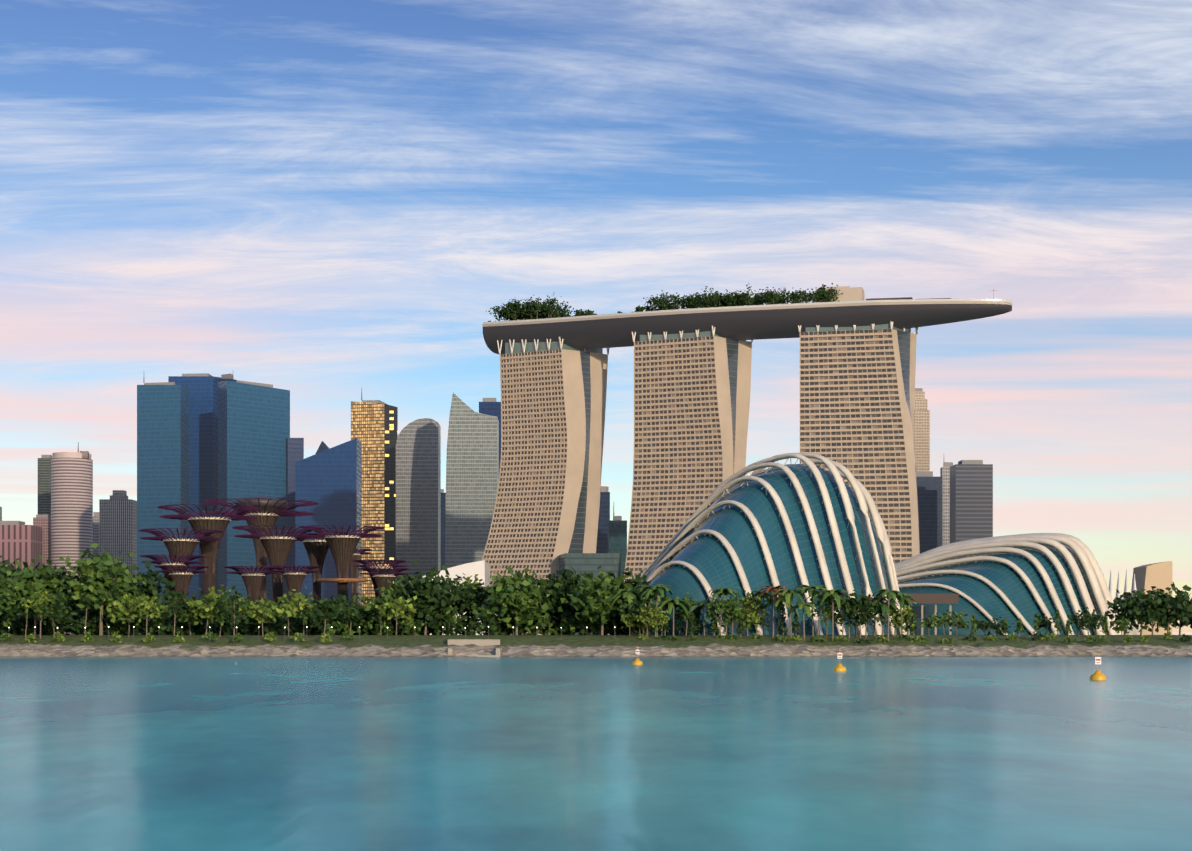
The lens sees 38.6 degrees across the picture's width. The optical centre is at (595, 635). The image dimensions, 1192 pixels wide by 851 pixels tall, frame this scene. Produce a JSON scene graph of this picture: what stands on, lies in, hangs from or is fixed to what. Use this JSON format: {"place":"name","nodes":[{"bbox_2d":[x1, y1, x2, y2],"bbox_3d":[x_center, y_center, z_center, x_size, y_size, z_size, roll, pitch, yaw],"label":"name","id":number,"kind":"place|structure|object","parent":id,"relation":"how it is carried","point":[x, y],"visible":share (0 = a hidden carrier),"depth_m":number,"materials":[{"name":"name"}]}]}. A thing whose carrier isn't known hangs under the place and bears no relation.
{"place":"outdoors","nodes":[
{"label":"outdoors","id":0,"kind":"place"},
{"bbox_2d":[0,657,1191,850],"bbox_3d":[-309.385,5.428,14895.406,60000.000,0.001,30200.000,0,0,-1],"label":"water surface","id":1,"kind":"object","parent":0,"point":[570,754],"depth_m":77.68,"materials":[{"name":"teal liquid"}]},
{"bbox_2d":[632,646,642,664],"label":"buoy","id":2,"kind":"object","parent":1,"relation":"on","point":[637,661],"visible":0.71,"depth_m":316.96,"materials":[{"name":"yellow"}]},
{"bbox_2d":[834,649,845,670],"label":"buoy","id":3,"kind":"object","parent":1,"relation":"on","point":[839,667],"visible":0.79,"depth_m":259.16,"materials":[{"name":"yellow plastic"}]},
{"bbox_2d":[1090,653,1105,679],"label":"buoy","id":4,"kind":"object","parent":1,"relation":"on","point":[1097,675],"visible":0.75,"depth_m":207.65,"materials":[{"name":"yellow plastic"}]},
{"bbox_2d":[0,635,1191,656],"bbox_3d":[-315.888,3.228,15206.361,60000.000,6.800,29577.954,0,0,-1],"label":"shoreline bank","id":5,"kind":"structure","parent":0,"point":[508,646],"depth_m":439.96,"materials":[{"name":"stone"}]},
{"bbox_2d":[0,521,41,634],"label":"pink block","id":6,"kind":"structure","parent":5,"relation":"on","point":[21,541],"depth_m":2084.40,"materials":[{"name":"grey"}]},
{"bbox_2d":[33,514,50,633],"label":"pink annex","id":7,"kind":"object","parent":5,"relation":"on","point":[43,521],"visible":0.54,"depth_m":2134.66,"materials":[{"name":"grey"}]},
{"bbox_2d":[38,455,51,514],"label":"skyscraper","id":8,"kind":"structure","parent":5,"relation":"on","point":[44,484],"depth_m":2283.66,"materials":[{"name":"grey glass"}]},
{"bbox_2d":[51,442,92,634],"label":"skyscraper","id":9,"kind":"structure","parent":5,"relation":"on","point":[72,505],"depth_m":2088.83,"materials":[{"name":"grey"}]},
{"bbox_2d":[93,512,98,634],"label":"building","id":10,"kind":"structure","parent":5,"relation":"on","point":[96,528],"depth_m":2185.70,"materials":[{"name":"grey"}]},
{"bbox_2d":[99,495,136,634],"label":"building","id":11,"kind":"structure","parent":5,"relation":"on","point":[117,524],"depth_m":1987.43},
{"bbox_2d":[113,490,126,494],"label":"white grid crown","id":12,"kind":"object","parent":11,"relation":"on","point":[119,492],"visible":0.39,"depth_m":1997.38},
{"bbox_2d":[137,382,188,634],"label":"skyscraper","id":13,"kind":"structure","parent":5,"relation":"on","point":[162,443],"depth_m":1636.29,"materials":[{"name":"blue glass"}]},
{"bbox_2d":[140,554,205,601],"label":"supertree","id":14,"kind":"object","parent":5,"relation":"on","point":[159,560],"visible":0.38,"depth_m":592.37,"materials":[{"name":"purple metal"}]},
{"bbox_2d":[138,528,222,571],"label":"supertree","id":15,"kind":"object","parent":5,"relation":"on","point":[179,547],"visible":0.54,"depth_m":611.58,"materials":[{"name":"purple metal"}]},
{"bbox_2d":[154,565,207,600],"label":"supertree","id":16,"kind":"object","parent":5,"relation":"on","point":[182,578],"visible":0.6,"depth_m":583.10,"materials":[{"name":"purple"}]},
{"bbox_2d":[168,373,220,601],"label":"skyscraper","id":17,"kind":"structure","parent":5,"relation":"on","point":[203,437],"depth_m":1724.06,"materials":[{"name":"blue glass"}]},
{"bbox_2d":[1,559,411,634],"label":"trees","id":18,"kind":"object","parent":5,"relation":"on","point":[62,572],"visible":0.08,"depth_m":484.75,"materials":[{"name":"green plant"}]},
{"bbox_2d":[158,504,260,598],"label":"supertree","id":19,"kind":"object","parent":5,"relation":"on","point":[209,550],"visible":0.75,"depth_m":632.81,"materials":[{"name":"purple"}]},
{"bbox_2d":[0,559,423,638],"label":"trees","id":20,"kind":"object","parent":5,"relation":"on","point":[183,608],"visible":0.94,"depth_m":458.01,"materials":[{"name":"green plant"}]},
{"bbox_2d":[219,374,235,381],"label":"rooftop structure","id":21,"kind":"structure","parent":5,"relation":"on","point":[226,377],"depth_m":1747.03,"materials":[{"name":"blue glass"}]},
{"bbox_2d":[224,566,281,601],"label":"supertree","id":22,"kind":"object","parent":5,"relation":"on","point":[253,581],"visible":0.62,"depth_m":583.88,"materials":[{"name":"purple"}]},
{"bbox_2d":[218,380,289,634],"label":"skyscraper","id":23,"kind":"structure","parent":5,"relation":"on","point":[253,426],"depth_m":1612.00,"materials":[{"name":"blue glass"}]},
{"bbox_2d":[204,496,317,602],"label":"supertree","id":24,"kind":"object","parent":5,"relation":"on","point":[270,511],"visible":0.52,"depth_m":691.19,"materials":[{"name":"purple"}]},
{"bbox_2d":[232,525,322,634],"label":"supertree","id":25,"kind":"object","parent":5,"relation":"on","point":[277,548],"visible":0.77,"depth_m":613.18,"materials":[{"name":"purple"}]},
{"bbox_2d":[286,438,303,604],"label":"skyscraper","id":26,"kind":"structure","parent":5,"relation":"on","point":[294,450],"depth_m":1634.38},
{"bbox_2d":[270,565,320,634],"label":"supertree","id":27,"kind":"object","parent":5,"relation":"on","point":[294,579],"visible":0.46,"depth_m":593.99,"materials":[{"name":"purple"}]},
{"bbox_2d":[8,626,614,641],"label":"lamps","id":28,"kind":"object","parent":5,"relation":"on","point":[306,627],"visible":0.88,"depth_m":449.24,"materials":[{"name":"grey"}]},
{"bbox_2d":[283,531,350,605],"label":"supertree","id":29,"kind":"object","parent":5,"relation":"on","point":[317,549],"visible":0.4,"depth_m":654.17,"materials":[{"name":"brown metal"}]},
{"bbox_2d":[316,441,329,453],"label":"cbd spire","id":30,"kind":"structure","parent":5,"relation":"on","point":[323,446],"depth_m":1643.47,"materials":[{"name":"blue glass"}]},
{"bbox_2d":[295,438,361,632],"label":"skyscraper","id":31,"kind":"structure","parent":5,"relation":"on","point":[329,481],"depth_m":1494.08,"materials":[{"name":"blue glass"}]},
{"bbox_2d":[0,602,659,634],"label":"understory shrubs","id":32,"kind":"object","parent":5,"relation":"on","point":[569,626],"visible":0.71,"depth_m":477.26,"materials":[{"name":"green plant"}]},
{"bbox_2d":[0,543,663,634],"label":"trees","id":33,"kind":"object","parent":5,"relation":"on","point":[518,597],"visible":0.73,"depth_m":471.18,"materials":[{"name":"green plant"}]},
{"bbox_2d":[301,525,383,602],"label":"supertree","id":34,"kind":"object","parent":5,"relation":"on","point":[342,547],"visible":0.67,"depth_m":633.88,"materials":[{"name":"purple"}]},
{"bbox_2d":[317,578,366,582],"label":"elevated walkway","id":35,"kind":"structure","parent":34,"relation":"attached to","point":[341,580],"depth_m":635.36,"materials":[{"name":"brown"}]},
{"bbox_2d":[350,549,371,603],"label":"supertree","id":36,"kind":"object","parent":5,"relation":"on","point":[354,572],"visible":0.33,"depth_m":794.88,"materials":[{"name":"brown metal"}]},
{"bbox_2d":[351,393,387,605],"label":"golden tower","id":37,"kind":"structure","parent":5,"relation":"on","point":[368,424],"depth_m":1688.25,"materials":[{"name":"gold"}]},
{"bbox_2d":[385,404,397,583],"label":"golden tower side","id":38,"kind":"structure","parent":37,"relation":"attached to","point":[391,423],"depth_m":1683.74,"materials":[{"name":"black glass"}]},
{"bbox_2d":[353,559,406,598],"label":"supertree","id":39,"kind":"object","parent":5,"relation":"on","point":[366,563],"visible":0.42,"depth_m":593.54,"materials":[{"name":"purple"}]},
{"bbox_2d":[358,567,409,594],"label":"supertree","id":40,"kind":"object","parent":5,"relation":"on","point":[378,577],"visible":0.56,"depth_m":584.41,"materials":[{"name":"purple"}]},
{"bbox_2d":[396,418,440,583],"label":"skyscraper","id":41,"kind":"structure","parent":5,"relation":"on","point":[418,488],"depth_m":1595.52,"materials":[{"name":"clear glass"}]},
{"bbox_2d":[441,489,445,569],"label":"dark building","id":42,"kind":"structure","parent":5,"relation":"on","point":[443,500],"depth_m":1695.82,"materials":[{"name":"grey glass"}]},
{"bbox_2d":[405,560,489,634],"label":"building","id":43,"kind":"structure","parent":5,"relation":"on","point":[481,569],"depth_m":897.45,"materials":[{"name":"white"}]},
{"bbox_2d":[445,393,498,568],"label":"skyscraper","id":44,"kind":"structure","parent":5,"relation":"on","point":[472,468],"depth_m":1496.63,"materials":[{"name":"grey glass"}]},
{"bbox_2d":[447,639,499,656],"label":"shore outfall","id":45,"kind":"object","parent":5,"relation":"on","point":[479,642],"visible":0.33,"depth_m":440.00,"materials":[{"name":"beige concrete"}]},
{"bbox_2d":[479,398,500,472],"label":"skyscraper","id":46,"kind":"structure","parent":5,"relation":"on","point":[490,406],"depth_m":1746.87,"materials":[{"name":"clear glass"}]},
{"bbox_2d":[378,572,641,634],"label":"trees","id":47,"kind":"object","parent":5,"relation":"on","point":[467,600],"visible":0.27,"depth_m":485.29,"materials":[{"name":"green plant"}]},
{"bbox_2d":[483,349,607,634],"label":"hotel tower walls","id":48,"kind":"structure","parent":5,"relation":"on","point":[575,379],"depth_m":1063.53,"materials":[{"name":"beige concrete"}]},
{"bbox_2d":[482,349,566,634],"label":"hotel tower facade","id":49,"kind":"structure","parent":48,"relation":"attached to","point":[525,523],"depth_m":1065.64,"materials":[{"name":"beige concrete"}]},
{"bbox_2d":[497,337,609,354],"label":"support struts","id":50,"kind":"object","parent":48,"relation":"on","point":[524,346],"visible":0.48,"depth_m":1067.10,"materials":[{"name":"white metal"}]},
{"bbox_2d":[505,341,602,353],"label":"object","id":51,"kind":"object","parent":48,"relation":"on","point":[529,347],"visible":0.25,"depth_m":1067.22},
{"bbox_2d":[570,356,590,549],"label":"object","id":52,"kind":"object","parent":48,"relation":"attached to","point":[585,460],"visible":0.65,"depth_m":1064.98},
{"bbox_2d":[559,553,620,634],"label":"building","id":53,"kind":"structure","parent":5,"relation":"on","point":[583,563],"depth_m":1036.48,"materials":[{"name":"teal"}]},
{"bbox_2d":[0,632,1191,643],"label":"bank shrubs","id":54,"kind":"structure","parent":5,"relation":"on","point":[755,636],"depth_m":449.46,"materials":[{"name":"green plant"}]},
{"bbox_2d":[596,486,609,552],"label":"skyscraper","id":55,"kind":"structure","parent":5,"relation":"on","point":[602,545],"depth_m":1499.11,"materials":[{"name":"blue glass"}]},
{"bbox_2d":[609,506,626,575],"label":"skyscraper","id":56,"kind":"structure","parent":5,"relation":"on","point":[617,534],"depth_m":1449.38,"materials":[{"name":"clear glass"}]},
{"bbox_2d":[624,336,751,581],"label":"hotel tower walls","id":57,"kind":"structure","parent":5,"relation":"on","point":[742,374],"depth_m":1019.35,"materials":[{"name":"beige concrete"}]},
{"bbox_2d":[624,336,722,583],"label":"hotel tower facade","id":58,"kind":"structure","parent":57,"relation":"attached to","point":[678,470],"depth_m":1021.06,"materials":[{"name":"beige concrete"}]},
{"bbox_2d":[632,326,752,341],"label":"support struts","id":59,"kind":"object","parent":57,"relation":"on","point":[665,335],"visible":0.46,"depth_m":1020.86,"materials":[{"name":"white metal"}]},
{"bbox_2d":[640,331,745,340],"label":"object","id":60,"kind":"object","parent":57,"relation":"on","point":[675,336],"visible":0.08,"depth_m":1020.28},
{"bbox_2d":[727,343,737,474],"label":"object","id":61,"kind":"object","parent":57,"relation":"attached to","point":[733,387],"visible":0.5,"depth_m":1019.66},
{"bbox_2d":[482,301,1011,353],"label":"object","id":62,"kind":"structure","parent":57,"relation":"on","point":[775,322],"depth_m":1005.31,"materials":[{"name":"grey metal"}]},
{"bbox_2d":[486,283,842,321],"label":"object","id":63,"kind":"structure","parent":62,"relation":"on","point":[516,310],"depth_m":1024.80,"materials":[{"name":"green plant"}]},
{"bbox_2d":[483,286,1011,323],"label":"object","id":64,"kind":"structure","parent":62,"relation":"on","point":[853,295],"depth_m":1005.26,"materials":[{"name":"beige concrete"}]},
{"bbox_2d":[608,464,898,634],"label":"dome","id":65,"kind":"structure","parent":5,"relation":"on","point":[708,557],"depth_m":505.46,"materials":[{"name":"teal glass"}]},
{"bbox_2d":[641,453,906,634],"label":"ribs","id":66,"kind":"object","parent":65,"relation":"attached to","point":[674,545],"depth_m":518.37,"materials":[{"name":"white metal"}]},
{"bbox_2d":[608,584,918,639],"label":"palms","id":67,"kind":"structure","parent":5,"relation":"on","point":[639,612],"depth_m":458.38,"materials":[{"name":"green plant"}]},
{"bbox_2d":[800,329,919,556],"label":"hotel tower walls","id":68,"kind":"structure","parent":5,"relation":"on","point":[908,422],"depth_m":989.99,"materials":[{"name":"beige concrete"}]},
{"bbox_2d":[800,329,911,563],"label":"hotel tower facade","id":69,"kind":"structure","parent":68,"relation":"attached to","point":[851,421],"depth_m":990.12,"materials":[{"name":"beige concrete"}]},
{"bbox_2d":[798,321,917,333],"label":"support struts","id":70,"kind":"object","parent":68,"relation":"on","point":[854,327],"visible":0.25,"depth_m":991.67,"materials":[{"name":"white metal"}]},
{"bbox_2d":[806,324,910,331],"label":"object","id":71,"kind":"object","parent":68,"relation":"on","point":[881,326],"visible":0.08,"depth_m":992.16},
{"bbox_2d":[898,335,919,548],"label":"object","id":72,"kind":"object","parent":68,"relation":"attached to","point":[906,375],"visible":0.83,"depth_m":994.02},
{"bbox_2d":[903,606,934,634],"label":"conservatory entrance link","id":73,"kind":"object","parent":5,"relation":"on","point":[928,611],"visible":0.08,"depth_m":615.89,"materials":[{"name":"teal glass"}]},
{"bbox_2d":[914,410,929,471],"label":"skyscraper","id":74,"kind":"structure","parent":5,"relation":"on","point":[922,438],"depth_m":2107.53,"materials":[{"name":"grey"}]},
{"bbox_2d":[914,399,927,409],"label":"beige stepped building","id":75,"kind":"structure","parent":74,"relation":"on","point":[920,404],"depth_m":2117.55,"materials":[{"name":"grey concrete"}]},
{"bbox_2d":[915,388,924,398],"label":"beige stepped top","id":76,"kind":"object","parent":75,"relation":"on","point":[919,393],"visible":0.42,"depth_m":2127.62,"materials":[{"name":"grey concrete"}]},
{"bbox_2d":[916,471,942,553],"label":"skyscraper","id":77,"kind":"structure","parent":5,"relation":"on","point":[930,498],"depth_m":1706.00,"materials":[{"name":"blue"}]},
{"bbox_2d":[903,594,958,634],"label":"pavilion between domes","id":78,"kind":"object","parent":5,"relation":"on","point":[936,599],"visible":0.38,"depth_m":576.20,"materials":[{"name":"grey"}]},
{"bbox_2d":[940,462,952,544],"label":"skyscraper","id":79,"kind":"structure","parent":5,"relation":"on","point":[945,471],"depth_m":1806.80,"materials":[{"name":"grey concrete"}]},
{"bbox_2d":[950,460,992,542],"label":"skyscraper","id":80,"kind":"structure","parent":5,"relation":"on","point":[971,499],"depth_m":1606.50,"materials":[{"name":"grey glass"}]},
{"bbox_2d":[899,545,1096,632],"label":"rib support struts","id":81,"kind":"object","parent":5,"relation":"on","point":[996,593],"visible":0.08,"depth_m":642.49,"materials":[{"name":"white metal"}]},
{"bbox_2d":[898,544,1107,634],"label":"greenhouse dome","id":82,"kind":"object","parent":81,"relation":"attached to","point":[1009,583],"visible":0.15,"depth_m":631.15,"materials":[{"name":"teal glass"}]},
{"bbox_2d":[894,533,1123,634],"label":"conservatory roof ribs","id":83,"kind":"object","parent":81,"relation":"on","point":[934,557],"visible":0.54,"depth_m":651.99,"materials":[{"name":"white metal"}]},
{"bbox_2d":[910,582,1191,636],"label":"trees","id":84,"kind":"object","parent":5,"relation":"on","point":[1165,610],"visible":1,"depth_m":481.46,"materials":[{"name":"green plant"}]},
{"bbox_2d":[1103,569,1140,634],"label":"tensile roofs","id":85,"kind":"structure","parent":5,"relation":"on","point":[1134,631],"depth_m":1276.58,"materials":[{"name":"white fabric"}]},
{"bbox_2d":[1131,561,1171,634],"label":"building","id":86,"kind":"structure","parent":5,"relation":"on","point":[1157,575],"depth_m":1308.03,"materials":[{"name":"beige concrete"}]},
{"bbox_2d":[650,458,896,627],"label":"struts","id":87,"kind":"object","parent":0,"point":[779,516],"depth_m":520.58,"materials":[{"name":"white metal"}]}
]}

